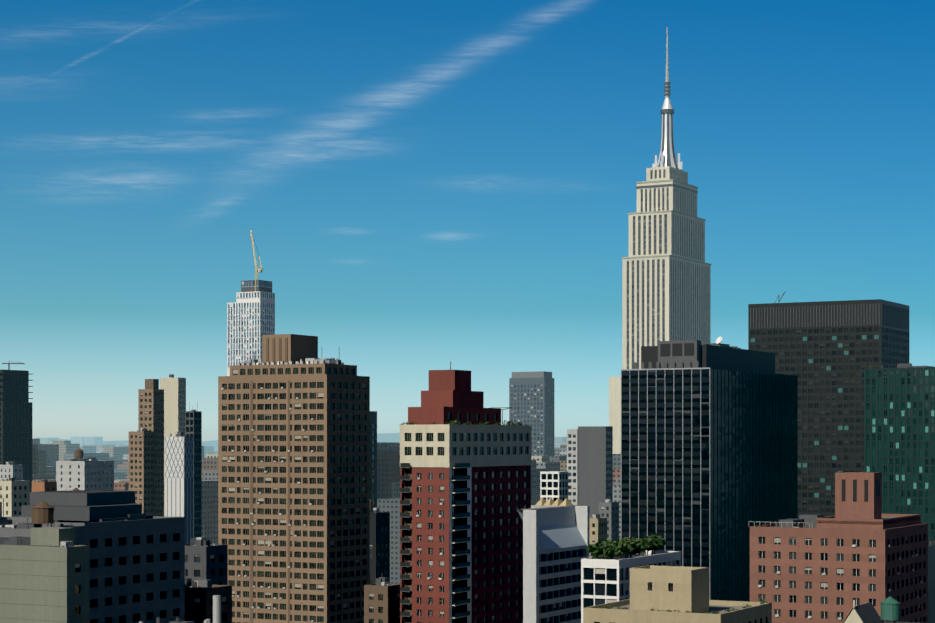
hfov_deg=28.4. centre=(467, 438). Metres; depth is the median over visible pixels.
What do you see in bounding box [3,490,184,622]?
dark block
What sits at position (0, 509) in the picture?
cream block
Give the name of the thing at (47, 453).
city building
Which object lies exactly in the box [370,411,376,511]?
grey tower
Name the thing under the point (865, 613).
rooftop structures
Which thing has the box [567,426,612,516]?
high-rise building
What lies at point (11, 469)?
grey block
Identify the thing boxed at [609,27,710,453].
empire state building
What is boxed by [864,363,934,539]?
green tower glass
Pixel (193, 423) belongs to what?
dark tower
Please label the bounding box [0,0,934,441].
sky
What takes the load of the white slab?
on the ground surface
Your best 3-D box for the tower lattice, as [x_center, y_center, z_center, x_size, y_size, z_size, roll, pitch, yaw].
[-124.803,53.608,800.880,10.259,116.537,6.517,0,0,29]
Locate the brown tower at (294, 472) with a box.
[218,334,369,622]
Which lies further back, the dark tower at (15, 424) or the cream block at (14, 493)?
the dark tower at (15, 424)
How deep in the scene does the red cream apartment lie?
451.39 m
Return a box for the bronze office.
[748,291,908,518]
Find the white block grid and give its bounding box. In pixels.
[540,471,567,501]
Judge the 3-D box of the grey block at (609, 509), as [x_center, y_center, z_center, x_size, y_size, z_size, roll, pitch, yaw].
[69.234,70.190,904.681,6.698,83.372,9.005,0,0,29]
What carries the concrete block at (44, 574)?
on the ground surface
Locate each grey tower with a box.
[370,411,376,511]
[509,371,553,455]
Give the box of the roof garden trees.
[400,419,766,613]
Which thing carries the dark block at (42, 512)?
on the ground surface
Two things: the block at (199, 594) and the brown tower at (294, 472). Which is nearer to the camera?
the block at (199, 594)
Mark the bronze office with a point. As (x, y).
(827, 352)
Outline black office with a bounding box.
[621,336,797,601]
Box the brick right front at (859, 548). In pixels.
[749,472,927,622]
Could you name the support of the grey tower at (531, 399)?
on the ground surface
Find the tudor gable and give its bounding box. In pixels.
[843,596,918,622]
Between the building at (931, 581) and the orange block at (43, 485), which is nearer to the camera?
the building at (931, 581)
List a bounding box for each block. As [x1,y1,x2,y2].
[0,461,22,480]
[0,478,28,516]
[0,501,85,544]
[0,502,1,516]
[0,527,88,622]
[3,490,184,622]
[32,469,56,491]
[56,448,113,490]
[185,537,227,584]
[185,578,231,622]
[364,577,399,622]
[370,500,389,583]
[590,514,606,556]
[599,499,618,540]
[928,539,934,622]
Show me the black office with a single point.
(709, 451)
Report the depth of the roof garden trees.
410.50 m
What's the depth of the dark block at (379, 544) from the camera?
699.99 m
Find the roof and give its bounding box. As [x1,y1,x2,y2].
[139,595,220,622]
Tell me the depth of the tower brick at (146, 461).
901.73 m
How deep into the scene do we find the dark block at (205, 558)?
429.09 m
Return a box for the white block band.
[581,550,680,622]
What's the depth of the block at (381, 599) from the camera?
479.71 m
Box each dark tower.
[0,361,32,504]
[185,402,201,537]
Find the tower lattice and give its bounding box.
[165,432,193,544]
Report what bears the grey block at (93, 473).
on the ground surface
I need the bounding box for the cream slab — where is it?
[160,374,185,515]
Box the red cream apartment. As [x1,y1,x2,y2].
[400,362,530,622]
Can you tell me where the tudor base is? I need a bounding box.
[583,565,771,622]
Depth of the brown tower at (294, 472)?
506.12 m
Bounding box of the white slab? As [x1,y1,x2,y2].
[517,506,589,622]
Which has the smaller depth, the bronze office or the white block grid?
the white block grid
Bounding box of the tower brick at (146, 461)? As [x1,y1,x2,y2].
[129,379,163,515]
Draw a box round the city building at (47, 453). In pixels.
[32,437,620,583]
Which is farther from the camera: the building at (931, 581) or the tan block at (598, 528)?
the tan block at (598, 528)

